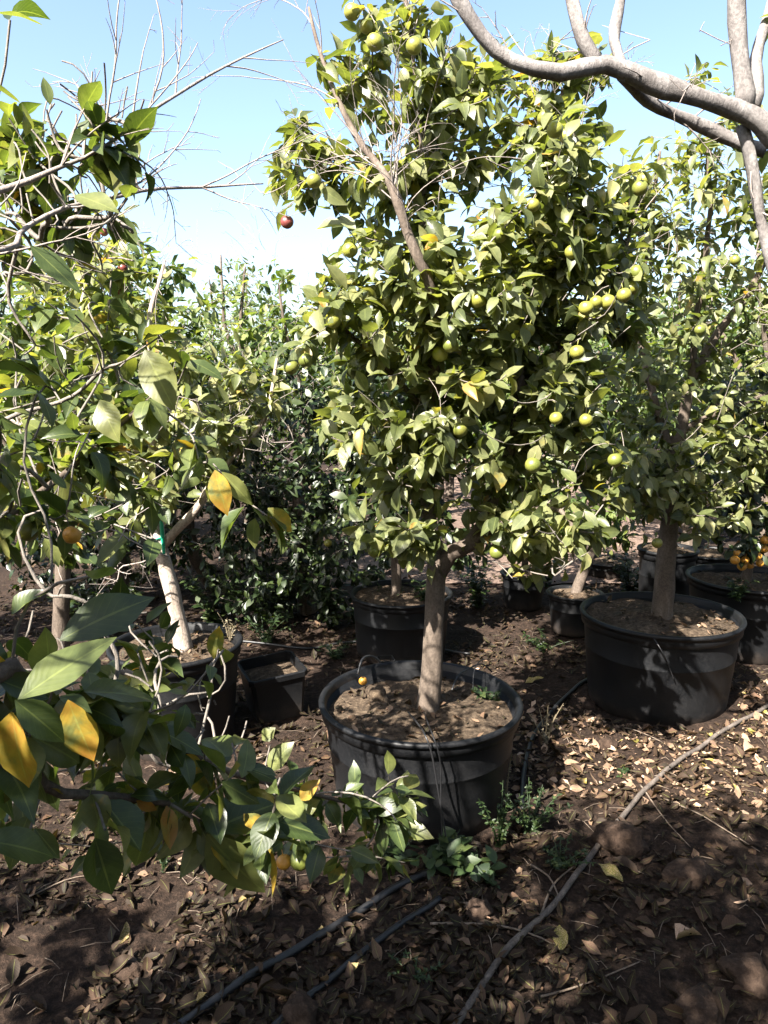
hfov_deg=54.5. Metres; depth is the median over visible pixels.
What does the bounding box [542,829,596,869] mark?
weed
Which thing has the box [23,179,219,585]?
orchard tree
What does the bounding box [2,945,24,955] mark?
fallen leaf
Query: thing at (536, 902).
fallen leaf
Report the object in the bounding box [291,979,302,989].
fallen leaf
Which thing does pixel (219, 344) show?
orchard tree
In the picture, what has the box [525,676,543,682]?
fallen leaf
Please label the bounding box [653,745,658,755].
fallen leaf
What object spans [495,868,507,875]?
fallen leaf
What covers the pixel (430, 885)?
fallen leaf
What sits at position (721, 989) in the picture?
fallen leaf
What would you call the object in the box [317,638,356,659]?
weed
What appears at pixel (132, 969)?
earth clod
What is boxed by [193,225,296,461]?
orchard tree
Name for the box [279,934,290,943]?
fallen leaf
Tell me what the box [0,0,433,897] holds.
lemon tree
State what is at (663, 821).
fallen leaf
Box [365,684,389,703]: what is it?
mulch clod
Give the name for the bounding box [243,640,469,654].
irrigation pipe
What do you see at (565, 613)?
nursery pot
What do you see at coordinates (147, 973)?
fallen leaf
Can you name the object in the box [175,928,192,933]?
fallen leaf
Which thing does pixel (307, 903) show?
fallen leaf
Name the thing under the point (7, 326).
orchard tree
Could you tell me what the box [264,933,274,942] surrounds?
fallen leaf
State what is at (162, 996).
fallen leaf
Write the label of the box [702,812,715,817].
fallen leaf
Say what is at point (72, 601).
shrub
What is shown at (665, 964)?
fallen leaf
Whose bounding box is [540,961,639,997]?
dry twig
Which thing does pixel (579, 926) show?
fallen leaf
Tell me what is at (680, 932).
fallen leaf
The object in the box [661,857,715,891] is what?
earth clod
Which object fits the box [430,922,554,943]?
dry twig
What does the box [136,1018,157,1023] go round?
fallen leaf
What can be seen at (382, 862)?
fallen leaf
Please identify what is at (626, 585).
shrub
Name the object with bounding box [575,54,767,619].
citrus tree
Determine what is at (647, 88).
bare limbed tree
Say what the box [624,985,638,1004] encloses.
fallen leaf
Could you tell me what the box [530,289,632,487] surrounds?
orchard tree
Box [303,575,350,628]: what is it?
shrub
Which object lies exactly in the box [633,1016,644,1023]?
fallen leaf
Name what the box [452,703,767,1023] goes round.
irrigation pipe
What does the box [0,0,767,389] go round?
sky
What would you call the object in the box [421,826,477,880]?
weed
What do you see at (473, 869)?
weed
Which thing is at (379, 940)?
irrigation pipe
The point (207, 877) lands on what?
fallen leaf
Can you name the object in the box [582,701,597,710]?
earth clod
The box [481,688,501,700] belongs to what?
weed
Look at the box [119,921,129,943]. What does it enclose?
fallen leaf
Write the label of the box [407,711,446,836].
drip tube
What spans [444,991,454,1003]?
fallen leaf
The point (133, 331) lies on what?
orchard tree
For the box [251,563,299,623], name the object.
shrub
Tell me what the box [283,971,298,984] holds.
fallen leaf
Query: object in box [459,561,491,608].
shrub
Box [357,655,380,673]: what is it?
drip tube
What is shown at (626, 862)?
fallen leaf
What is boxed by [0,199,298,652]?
citrus tree
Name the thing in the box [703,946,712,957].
fallen leaf
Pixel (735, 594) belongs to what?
weed
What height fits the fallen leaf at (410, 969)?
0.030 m
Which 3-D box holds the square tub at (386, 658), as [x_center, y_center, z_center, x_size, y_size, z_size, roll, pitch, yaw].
[0.008,0.611,2.930,0.065,0.075,0.064,-2,10,-11]
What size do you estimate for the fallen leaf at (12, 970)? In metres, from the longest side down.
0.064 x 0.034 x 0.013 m
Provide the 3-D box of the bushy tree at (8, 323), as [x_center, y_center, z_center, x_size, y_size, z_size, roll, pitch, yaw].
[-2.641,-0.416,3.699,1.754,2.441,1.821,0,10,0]
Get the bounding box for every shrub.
[47,585,143,640]
[180,565,246,624]
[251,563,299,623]
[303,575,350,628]
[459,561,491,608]
[517,555,571,587]
[602,544,638,591]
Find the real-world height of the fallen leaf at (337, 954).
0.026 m
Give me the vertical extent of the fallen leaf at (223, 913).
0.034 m
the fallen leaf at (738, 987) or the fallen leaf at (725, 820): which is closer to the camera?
the fallen leaf at (738, 987)
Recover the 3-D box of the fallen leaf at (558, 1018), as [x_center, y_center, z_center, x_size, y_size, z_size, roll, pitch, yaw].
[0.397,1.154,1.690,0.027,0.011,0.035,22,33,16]
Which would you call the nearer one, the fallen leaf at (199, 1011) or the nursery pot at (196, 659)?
the fallen leaf at (199, 1011)
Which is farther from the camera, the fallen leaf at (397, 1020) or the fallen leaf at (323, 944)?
the fallen leaf at (323, 944)
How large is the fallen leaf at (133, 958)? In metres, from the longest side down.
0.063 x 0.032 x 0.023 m
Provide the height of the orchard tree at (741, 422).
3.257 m
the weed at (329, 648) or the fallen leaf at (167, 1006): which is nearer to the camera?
the fallen leaf at (167, 1006)
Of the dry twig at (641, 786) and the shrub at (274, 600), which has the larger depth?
the shrub at (274, 600)
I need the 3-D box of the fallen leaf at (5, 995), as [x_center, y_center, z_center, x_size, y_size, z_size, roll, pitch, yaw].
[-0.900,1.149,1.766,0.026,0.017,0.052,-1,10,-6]
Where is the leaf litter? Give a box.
[0,526,767,1023]
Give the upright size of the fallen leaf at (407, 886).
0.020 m
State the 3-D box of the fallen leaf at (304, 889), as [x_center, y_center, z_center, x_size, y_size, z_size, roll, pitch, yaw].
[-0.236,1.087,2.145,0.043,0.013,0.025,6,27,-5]
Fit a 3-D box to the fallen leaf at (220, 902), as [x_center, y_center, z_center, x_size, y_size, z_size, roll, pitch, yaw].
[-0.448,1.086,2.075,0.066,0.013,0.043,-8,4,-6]
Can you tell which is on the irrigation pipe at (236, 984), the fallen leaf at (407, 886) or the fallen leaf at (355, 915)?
the fallen leaf at (355, 915)
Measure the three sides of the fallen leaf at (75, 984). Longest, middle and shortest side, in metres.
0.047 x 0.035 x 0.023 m
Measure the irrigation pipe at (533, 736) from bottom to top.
0.049 m
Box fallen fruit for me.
[359,677,366,684]
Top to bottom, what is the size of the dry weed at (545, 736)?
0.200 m
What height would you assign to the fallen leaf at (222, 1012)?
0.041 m
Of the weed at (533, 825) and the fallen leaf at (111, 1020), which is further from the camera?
the weed at (533, 825)
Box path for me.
[324,450,659,584]
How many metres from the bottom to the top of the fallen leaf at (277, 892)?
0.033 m
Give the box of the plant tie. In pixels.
[156,520,165,553]
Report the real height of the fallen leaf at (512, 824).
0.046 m
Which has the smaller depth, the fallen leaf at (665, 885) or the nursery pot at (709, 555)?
the fallen leaf at (665, 885)
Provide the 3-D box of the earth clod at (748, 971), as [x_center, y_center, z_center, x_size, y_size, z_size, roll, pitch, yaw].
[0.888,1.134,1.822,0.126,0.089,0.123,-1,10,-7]
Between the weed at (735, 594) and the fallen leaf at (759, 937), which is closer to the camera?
the fallen leaf at (759, 937)
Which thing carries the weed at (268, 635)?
on the ground
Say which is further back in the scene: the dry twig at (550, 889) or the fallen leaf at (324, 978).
the dry twig at (550, 889)
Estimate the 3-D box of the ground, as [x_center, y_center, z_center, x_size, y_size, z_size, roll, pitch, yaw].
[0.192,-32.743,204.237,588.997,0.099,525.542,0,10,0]
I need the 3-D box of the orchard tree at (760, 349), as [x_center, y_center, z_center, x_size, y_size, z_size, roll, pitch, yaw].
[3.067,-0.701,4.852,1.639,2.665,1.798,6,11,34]
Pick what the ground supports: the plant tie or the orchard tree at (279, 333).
the orchard tree at (279, 333)
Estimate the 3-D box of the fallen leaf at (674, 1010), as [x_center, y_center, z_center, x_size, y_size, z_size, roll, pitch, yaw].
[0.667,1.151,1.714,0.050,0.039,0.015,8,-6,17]
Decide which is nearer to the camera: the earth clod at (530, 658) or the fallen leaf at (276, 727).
the fallen leaf at (276, 727)
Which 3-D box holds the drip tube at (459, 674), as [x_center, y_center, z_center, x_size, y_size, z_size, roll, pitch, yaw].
[0.315,0.601,2.718,0.027,0.062,0.308,7,12,35]
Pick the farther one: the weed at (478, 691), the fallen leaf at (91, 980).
the weed at (478, 691)
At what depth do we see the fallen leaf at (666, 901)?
2.03 m
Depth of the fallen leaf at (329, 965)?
1.85 m
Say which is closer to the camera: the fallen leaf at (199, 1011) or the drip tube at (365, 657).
the fallen leaf at (199, 1011)
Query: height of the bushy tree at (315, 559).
1.793 m
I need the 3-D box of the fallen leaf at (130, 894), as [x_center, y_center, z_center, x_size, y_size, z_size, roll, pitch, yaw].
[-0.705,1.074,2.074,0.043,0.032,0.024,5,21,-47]
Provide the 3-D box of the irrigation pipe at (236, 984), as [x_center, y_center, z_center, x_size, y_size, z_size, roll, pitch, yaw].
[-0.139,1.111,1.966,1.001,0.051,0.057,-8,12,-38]
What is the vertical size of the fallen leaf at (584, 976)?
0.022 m
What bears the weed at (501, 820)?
on the ground
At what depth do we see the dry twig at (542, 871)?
2.18 m
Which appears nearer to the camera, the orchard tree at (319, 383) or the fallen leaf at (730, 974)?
the fallen leaf at (730, 974)
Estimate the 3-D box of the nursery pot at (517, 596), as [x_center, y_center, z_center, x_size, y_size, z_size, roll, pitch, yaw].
[0.918,0.494,4.898,0.317,0.266,0.311,-1,10,-8]
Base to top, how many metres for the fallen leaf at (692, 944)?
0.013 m
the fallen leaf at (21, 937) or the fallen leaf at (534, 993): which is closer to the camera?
the fallen leaf at (534, 993)
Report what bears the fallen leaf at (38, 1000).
on the ground
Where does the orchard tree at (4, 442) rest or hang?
on the ground
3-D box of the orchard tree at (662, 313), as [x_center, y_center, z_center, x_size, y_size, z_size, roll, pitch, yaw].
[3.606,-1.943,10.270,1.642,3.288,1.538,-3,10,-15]
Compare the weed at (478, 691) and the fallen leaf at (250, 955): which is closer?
the fallen leaf at (250, 955)
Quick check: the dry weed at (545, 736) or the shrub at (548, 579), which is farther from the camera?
the shrub at (548, 579)
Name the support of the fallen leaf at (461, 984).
on the ground
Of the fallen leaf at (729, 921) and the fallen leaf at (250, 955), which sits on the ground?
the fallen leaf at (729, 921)
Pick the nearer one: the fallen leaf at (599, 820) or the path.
the fallen leaf at (599, 820)
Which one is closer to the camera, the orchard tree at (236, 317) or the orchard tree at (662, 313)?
the orchard tree at (236, 317)
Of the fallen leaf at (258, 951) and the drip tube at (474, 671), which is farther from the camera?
the drip tube at (474, 671)
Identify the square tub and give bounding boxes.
[237,650,307,722]
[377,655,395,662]
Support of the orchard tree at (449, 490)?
on the ground
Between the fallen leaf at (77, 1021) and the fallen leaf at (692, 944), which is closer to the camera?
the fallen leaf at (77, 1021)
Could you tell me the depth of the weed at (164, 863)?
2.21 m
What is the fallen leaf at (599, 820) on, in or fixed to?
on the ground
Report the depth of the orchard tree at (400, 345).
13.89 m
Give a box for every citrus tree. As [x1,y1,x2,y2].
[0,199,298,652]
[0,226,220,649]
[181,0,688,713]
[325,376,494,594]
[472,320,595,571]
[543,308,681,592]
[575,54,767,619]
[686,348,767,581]
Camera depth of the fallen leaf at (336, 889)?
2.12 m
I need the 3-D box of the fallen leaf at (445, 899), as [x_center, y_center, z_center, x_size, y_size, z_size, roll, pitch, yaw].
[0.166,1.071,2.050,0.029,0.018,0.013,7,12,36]
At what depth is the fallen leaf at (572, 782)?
2.68 m
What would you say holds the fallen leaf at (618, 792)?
on the fallen leaf at (607, 791)
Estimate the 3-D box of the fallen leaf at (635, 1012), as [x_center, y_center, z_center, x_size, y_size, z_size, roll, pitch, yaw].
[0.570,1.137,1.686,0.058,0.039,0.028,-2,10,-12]
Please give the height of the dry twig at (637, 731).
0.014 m
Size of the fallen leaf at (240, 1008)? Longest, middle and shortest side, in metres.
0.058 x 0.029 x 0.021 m
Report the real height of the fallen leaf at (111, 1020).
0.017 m
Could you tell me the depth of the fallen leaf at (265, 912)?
2.02 m
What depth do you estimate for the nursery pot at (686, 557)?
4.57 m
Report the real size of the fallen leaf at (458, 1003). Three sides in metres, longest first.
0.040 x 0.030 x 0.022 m
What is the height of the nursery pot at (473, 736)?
0.384 m
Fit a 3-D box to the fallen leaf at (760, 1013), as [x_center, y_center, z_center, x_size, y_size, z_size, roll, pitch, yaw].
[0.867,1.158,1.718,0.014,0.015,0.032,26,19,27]
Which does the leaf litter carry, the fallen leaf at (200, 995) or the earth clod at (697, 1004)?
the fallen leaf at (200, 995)
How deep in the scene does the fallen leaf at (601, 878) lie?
2.16 m
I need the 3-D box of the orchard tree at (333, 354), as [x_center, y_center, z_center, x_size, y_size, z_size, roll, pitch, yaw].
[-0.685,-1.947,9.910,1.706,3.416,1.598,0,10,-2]
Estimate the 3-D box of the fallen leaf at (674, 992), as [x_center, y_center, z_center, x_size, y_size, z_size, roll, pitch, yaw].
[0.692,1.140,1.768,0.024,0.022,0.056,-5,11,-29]
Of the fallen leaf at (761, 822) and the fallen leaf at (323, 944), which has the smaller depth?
the fallen leaf at (323, 944)
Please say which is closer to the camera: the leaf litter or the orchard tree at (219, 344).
the leaf litter
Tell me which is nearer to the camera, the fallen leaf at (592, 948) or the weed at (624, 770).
the fallen leaf at (592, 948)
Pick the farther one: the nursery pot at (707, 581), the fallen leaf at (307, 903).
the nursery pot at (707, 581)
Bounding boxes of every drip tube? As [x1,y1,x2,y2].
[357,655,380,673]
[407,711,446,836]
[424,712,442,836]
[451,663,492,690]
[472,659,489,689]
[654,639,673,679]
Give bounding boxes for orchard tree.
[0,267,34,494]
[0,296,108,563]
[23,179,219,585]
[75,288,167,411]
[90,348,236,524]
[159,316,258,436]
[178,201,328,563]
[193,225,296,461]
[204,265,406,574]
[277,241,380,491]
[281,342,353,460]
[380,320,411,394]
[381,313,488,499]
[445,386,509,495]
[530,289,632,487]
[536,300,713,463]
[596,238,767,545]
[616,257,684,449]
[664,171,767,566]
[664,350,760,474]
[724,245,767,497]
[730,293,767,423]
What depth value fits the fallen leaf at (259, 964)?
1.82 m
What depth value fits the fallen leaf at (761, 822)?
2.42 m
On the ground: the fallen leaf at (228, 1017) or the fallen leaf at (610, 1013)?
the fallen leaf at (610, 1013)
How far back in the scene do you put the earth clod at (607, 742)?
2.93 m
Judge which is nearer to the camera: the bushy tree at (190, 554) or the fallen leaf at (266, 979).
the fallen leaf at (266, 979)
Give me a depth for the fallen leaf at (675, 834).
2.38 m
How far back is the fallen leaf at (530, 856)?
2.25 m
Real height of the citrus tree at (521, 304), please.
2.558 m
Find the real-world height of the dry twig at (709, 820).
0.025 m
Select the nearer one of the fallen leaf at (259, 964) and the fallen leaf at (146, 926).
the fallen leaf at (259, 964)
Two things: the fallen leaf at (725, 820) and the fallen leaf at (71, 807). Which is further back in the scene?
the fallen leaf at (71, 807)
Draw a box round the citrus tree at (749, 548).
[686,348,767,581]
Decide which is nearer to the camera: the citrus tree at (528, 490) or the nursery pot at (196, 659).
the nursery pot at (196, 659)
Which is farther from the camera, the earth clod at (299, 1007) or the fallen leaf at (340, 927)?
the fallen leaf at (340, 927)
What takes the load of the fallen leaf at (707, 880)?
on the earth clod at (697, 870)
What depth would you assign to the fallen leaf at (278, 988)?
1.75 m
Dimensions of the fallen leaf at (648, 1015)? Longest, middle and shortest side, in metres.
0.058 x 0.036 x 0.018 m
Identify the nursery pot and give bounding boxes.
[106,622,242,761]
[318,660,523,843]
[350,579,452,663]
[500,567,546,611]
[546,585,603,637]
[578,554,633,578]
[579,591,746,725]
[637,542,699,595]
[685,564,767,664]
[695,545,742,565]
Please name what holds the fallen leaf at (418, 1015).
on the ground
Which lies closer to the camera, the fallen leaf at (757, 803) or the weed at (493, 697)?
the fallen leaf at (757, 803)
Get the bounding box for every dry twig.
[29,875,83,896]
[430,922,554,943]
[530,864,557,894]
[540,865,575,912]
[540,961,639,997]
[544,702,573,750]
[616,726,659,740]
[640,784,690,846]
[660,795,759,851]
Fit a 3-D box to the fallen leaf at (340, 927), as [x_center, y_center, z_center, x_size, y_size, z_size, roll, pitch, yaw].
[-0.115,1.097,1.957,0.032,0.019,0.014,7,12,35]
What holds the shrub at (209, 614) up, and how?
on the ground
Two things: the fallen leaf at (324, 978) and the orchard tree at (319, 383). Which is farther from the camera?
the orchard tree at (319, 383)
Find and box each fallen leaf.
[0,922,8,936]
[0,989,10,1005]
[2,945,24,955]
[5,959,19,985]
[18,934,27,941]
[30,994,46,1009]
[33,1003,44,1015]
[55,855,68,862]
[62,1017,70,1023]
[68,805,77,810]
[69,978,79,989]
[70,1019,80,1023]
[85,976,98,984]
[92,971,99,978]
[107,1018,114,1023]
[108,907,117,915]
[108,954,129,974]
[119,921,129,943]
[124,891,135,898]
[127,956,136,963]
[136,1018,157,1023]
[142,922,153,931]
[143,957,152,970]
[144,969,152,977]
[154,993,165,1002]
[162,997,174,1010]
[164,1006,176,1016]
[165,948,175,968]
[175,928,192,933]
[176,948,184,956]
[176,978,188,989]
[196,992,206,1002]
[197,1006,203,1014]
[205,872,212,881]
[211,1001,234,1023]
[215,897,234,907]
[220,907,226,927]
[224,1013,230,1022]
[231,1003,244,1016]
[233,951,240,961]
[240,910,247,916]
[243,952,253,957]
[251,961,262,973]
[254,947,265,958]
[255,974,275,996]
[261,904,271,920]
[262,981,277,992]
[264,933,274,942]
[268,983,292,995]
[271,884,281,896]
[272,724,280,732]
[272,962,281,973]
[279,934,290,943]
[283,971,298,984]
[288,899,298,913]
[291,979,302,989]
[295,885,308,893]
[298,900,318,913]
[317,974,328,980]
[320,940,326,949]
[324,951,345,959]
[327,963,336,967]
[331,884,340,900]
[336,925,343,934]
[337,892,347,900]
[339,921,353,927]
[347,912,364,918]
[351,962,358,970]
[372,939,381,960]
[373,858,386,879]
[388,1011,402,1023]
[402,883,410,897]
[407,964,414,975]
[408,979,417,1003]
[409,1004,423,1020]
[415,1005,435,1022]
[427,879,439,888]
[428,995,448,1005]
[442,897,449,902]
[442,941,452,954]
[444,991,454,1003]
[447,1005,456,1014]
[453,982,463,990]
[453,999,465,1009]
[454,994,462,1006]
[492,942,507,957]
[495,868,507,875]
[500,844,511,850]
[507,814,515,831]
[519,853,533,861]
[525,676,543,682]
[529,899,538,906]
[531,991,539,1003]
[536,835,551,849]
[553,925,567,949]
[554,1013,564,1023]
[564,759,578,764]
[569,779,577,784]
[575,922,584,930]
[580,973,586,984]
[582,940,600,954]
[593,875,608,883]
[596,818,605,823]
[598,788,614,794]
[599,863,622,881]
[599,984,612,995]
[600,1004,620,1023]
[609,878,622,883]
[613,788,621,796]
[613,855,638,873]
[617,1013,625,1023]
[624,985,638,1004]
[624,1004,647,1022]
[633,820,645,825]
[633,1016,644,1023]
[640,1008,656,1023]
[642,724,653,729]
[648,787,656,796]
[652,898,669,905]
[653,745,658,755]
[654,959,675,972]
[659,881,673,890]
[660,819,674,823]
[662,1004,682,1018]
[665,984,680,997]
[671,832,682,840]
[675,772,688,780]
[675,923,700,939]
[684,770,694,778]
[688,940,695,951]
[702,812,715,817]
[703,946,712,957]
[704,875,710,884]
[707,859,721,867]
[712,986,725,996]
[715,839,727,850]
[716,990,729,1019]
[720,815,731,830]
[721,914,746,928]
[725,968,735,979]
[731,875,739,886]
[732,985,755,995]
[741,814,749,819]
[743,739,758,750]
[751,800,761,807]
[751,817,767,828]
[755,934,763,941]
[758,1008,763,1020]
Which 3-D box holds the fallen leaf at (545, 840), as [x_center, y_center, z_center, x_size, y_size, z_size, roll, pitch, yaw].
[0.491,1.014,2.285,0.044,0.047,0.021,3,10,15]
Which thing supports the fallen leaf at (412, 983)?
on the leaf litter
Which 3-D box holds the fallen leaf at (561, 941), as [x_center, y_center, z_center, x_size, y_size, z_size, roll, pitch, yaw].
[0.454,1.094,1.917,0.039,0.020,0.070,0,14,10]
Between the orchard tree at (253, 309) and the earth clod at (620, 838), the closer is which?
the earth clod at (620, 838)
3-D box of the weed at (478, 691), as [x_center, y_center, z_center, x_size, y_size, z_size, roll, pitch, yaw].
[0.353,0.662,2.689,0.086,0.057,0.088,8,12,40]
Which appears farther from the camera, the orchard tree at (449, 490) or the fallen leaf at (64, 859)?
the orchard tree at (449, 490)
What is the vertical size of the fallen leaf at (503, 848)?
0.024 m
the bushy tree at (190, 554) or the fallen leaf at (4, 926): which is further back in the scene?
the bushy tree at (190, 554)
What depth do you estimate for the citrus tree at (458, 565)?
3.94 m
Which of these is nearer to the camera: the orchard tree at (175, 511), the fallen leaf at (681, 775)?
the fallen leaf at (681, 775)
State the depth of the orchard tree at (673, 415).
8.63 m
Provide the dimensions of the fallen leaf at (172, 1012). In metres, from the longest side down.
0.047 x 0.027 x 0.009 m
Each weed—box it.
[159,856,170,872]
[217,612,238,640]
[235,608,297,642]
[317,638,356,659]
[372,823,425,866]
[387,949,443,982]
[404,579,425,600]
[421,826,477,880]
[452,845,506,888]
[471,685,492,698]
[476,782,516,847]
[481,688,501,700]
[501,777,572,833]
[502,753,511,804]
[522,627,573,652]
[528,703,563,744]
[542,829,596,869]
[616,764,630,777]
[726,576,758,602]
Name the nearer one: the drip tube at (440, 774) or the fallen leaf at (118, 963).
the fallen leaf at (118, 963)
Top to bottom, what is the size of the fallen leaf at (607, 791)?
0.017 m
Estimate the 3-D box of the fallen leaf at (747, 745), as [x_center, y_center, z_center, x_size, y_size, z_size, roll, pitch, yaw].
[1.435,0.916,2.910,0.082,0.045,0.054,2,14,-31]
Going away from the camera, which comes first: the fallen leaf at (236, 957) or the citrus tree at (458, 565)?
the fallen leaf at (236, 957)
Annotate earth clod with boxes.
[115,961,143,984]
[282,990,317,1023]
[465,897,493,922]
[524,654,535,662]
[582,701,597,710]
[591,819,649,858]
[598,736,617,750]
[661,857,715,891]
[673,982,725,1023]
[716,952,767,999]
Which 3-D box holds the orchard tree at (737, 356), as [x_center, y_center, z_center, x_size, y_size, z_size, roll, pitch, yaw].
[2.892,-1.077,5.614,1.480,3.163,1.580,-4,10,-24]
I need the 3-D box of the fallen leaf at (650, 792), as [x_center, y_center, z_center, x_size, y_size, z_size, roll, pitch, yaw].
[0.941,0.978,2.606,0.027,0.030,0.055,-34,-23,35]
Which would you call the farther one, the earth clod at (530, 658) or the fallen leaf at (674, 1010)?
the earth clod at (530, 658)
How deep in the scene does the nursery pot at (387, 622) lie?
3.85 m
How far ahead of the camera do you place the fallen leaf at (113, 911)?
2.03 m
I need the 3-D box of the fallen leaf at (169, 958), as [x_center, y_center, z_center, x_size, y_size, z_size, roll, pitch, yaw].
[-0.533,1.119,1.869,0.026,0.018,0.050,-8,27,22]
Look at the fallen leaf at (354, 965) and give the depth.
1.84 m
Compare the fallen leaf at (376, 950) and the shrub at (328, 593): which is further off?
the shrub at (328, 593)
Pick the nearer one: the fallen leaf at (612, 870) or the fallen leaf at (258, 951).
the fallen leaf at (258, 951)
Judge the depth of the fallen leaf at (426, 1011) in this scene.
1.71 m
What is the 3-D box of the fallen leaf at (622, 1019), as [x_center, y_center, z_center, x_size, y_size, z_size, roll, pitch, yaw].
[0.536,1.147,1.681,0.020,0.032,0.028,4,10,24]
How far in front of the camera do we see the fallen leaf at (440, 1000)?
1.73 m
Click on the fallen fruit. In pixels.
(362, 680)
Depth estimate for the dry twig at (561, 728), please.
3.13 m
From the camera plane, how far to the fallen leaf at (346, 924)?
1.97 m
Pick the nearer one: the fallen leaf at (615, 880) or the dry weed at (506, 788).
the fallen leaf at (615, 880)
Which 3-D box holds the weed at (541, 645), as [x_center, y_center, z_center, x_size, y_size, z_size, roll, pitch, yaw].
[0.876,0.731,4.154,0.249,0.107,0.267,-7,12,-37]
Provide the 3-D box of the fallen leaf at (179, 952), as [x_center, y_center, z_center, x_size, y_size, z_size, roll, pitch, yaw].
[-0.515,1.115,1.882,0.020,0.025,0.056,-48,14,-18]
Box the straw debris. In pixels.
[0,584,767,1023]
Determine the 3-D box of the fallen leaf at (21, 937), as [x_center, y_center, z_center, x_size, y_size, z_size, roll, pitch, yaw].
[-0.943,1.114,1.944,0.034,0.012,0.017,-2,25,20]
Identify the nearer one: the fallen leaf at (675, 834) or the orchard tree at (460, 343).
the fallen leaf at (675, 834)
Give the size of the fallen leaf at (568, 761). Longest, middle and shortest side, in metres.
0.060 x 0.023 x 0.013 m
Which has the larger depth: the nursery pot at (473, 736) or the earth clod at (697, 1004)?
the nursery pot at (473, 736)
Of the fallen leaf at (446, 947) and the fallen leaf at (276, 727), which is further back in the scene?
the fallen leaf at (276, 727)
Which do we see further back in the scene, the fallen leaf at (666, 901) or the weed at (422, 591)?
the weed at (422, 591)
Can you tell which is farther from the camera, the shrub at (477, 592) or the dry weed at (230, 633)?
the shrub at (477, 592)
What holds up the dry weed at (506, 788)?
on the ground
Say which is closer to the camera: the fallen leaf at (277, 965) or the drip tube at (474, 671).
the fallen leaf at (277, 965)
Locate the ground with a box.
[0,392,767,1023]
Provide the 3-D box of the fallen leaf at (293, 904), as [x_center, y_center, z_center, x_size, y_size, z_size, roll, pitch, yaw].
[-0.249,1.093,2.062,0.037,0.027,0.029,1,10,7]
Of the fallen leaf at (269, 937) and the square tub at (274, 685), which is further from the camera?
the square tub at (274, 685)
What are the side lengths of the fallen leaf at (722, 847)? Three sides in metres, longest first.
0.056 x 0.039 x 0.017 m
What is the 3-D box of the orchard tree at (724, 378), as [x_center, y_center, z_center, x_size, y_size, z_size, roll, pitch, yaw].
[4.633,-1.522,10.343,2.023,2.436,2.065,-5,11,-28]
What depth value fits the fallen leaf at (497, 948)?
1.87 m
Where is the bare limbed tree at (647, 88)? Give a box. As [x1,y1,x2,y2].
[415,0,767,273]
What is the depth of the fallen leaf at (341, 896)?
2.11 m
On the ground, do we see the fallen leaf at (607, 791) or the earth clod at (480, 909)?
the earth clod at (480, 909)
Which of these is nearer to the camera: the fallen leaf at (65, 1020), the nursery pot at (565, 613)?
the fallen leaf at (65, 1020)
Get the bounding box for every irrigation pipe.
[173,863,455,1023]
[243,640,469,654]
[271,895,441,1023]
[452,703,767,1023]
[520,678,586,808]
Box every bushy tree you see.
[0,288,33,399]
[0,363,289,612]
[173,332,390,625]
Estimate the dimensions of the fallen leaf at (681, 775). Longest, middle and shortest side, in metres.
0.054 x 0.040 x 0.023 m
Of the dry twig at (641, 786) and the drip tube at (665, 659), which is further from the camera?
the drip tube at (665, 659)
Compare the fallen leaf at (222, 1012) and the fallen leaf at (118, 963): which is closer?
the fallen leaf at (222, 1012)
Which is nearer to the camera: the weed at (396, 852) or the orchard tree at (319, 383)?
the weed at (396, 852)
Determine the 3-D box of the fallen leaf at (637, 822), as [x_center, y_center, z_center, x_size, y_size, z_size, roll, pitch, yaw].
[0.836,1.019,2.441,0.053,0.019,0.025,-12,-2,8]
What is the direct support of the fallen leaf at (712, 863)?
on the ground
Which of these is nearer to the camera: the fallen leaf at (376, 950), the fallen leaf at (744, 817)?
the fallen leaf at (376, 950)
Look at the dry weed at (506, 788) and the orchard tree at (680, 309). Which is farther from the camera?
the orchard tree at (680, 309)
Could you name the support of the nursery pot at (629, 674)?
on the ground
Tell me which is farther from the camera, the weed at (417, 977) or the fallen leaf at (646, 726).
the fallen leaf at (646, 726)
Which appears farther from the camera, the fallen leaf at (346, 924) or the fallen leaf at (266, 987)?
the fallen leaf at (346, 924)
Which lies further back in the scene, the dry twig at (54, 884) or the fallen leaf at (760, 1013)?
the dry twig at (54, 884)
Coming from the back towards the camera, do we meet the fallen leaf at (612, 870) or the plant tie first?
the plant tie
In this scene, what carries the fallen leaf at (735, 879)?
on the leaf litter
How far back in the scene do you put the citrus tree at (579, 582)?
4.36 m
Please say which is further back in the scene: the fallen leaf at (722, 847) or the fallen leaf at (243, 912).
the fallen leaf at (722, 847)
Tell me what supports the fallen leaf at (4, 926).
on the ground
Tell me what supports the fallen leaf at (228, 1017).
on the leaf litter
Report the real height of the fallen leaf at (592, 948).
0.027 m
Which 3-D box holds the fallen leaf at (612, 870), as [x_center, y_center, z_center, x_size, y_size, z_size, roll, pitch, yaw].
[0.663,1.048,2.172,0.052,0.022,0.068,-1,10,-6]
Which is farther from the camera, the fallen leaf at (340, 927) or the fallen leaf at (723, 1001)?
the fallen leaf at (340, 927)
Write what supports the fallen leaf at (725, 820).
on the ground
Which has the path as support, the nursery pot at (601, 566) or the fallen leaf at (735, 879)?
the nursery pot at (601, 566)
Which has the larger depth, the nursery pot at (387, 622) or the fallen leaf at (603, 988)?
the nursery pot at (387, 622)
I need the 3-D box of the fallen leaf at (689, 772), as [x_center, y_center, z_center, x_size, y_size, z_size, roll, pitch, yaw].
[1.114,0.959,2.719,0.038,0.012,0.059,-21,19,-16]
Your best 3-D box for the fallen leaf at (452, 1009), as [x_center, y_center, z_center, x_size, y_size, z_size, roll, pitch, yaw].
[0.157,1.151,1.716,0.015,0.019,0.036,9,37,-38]

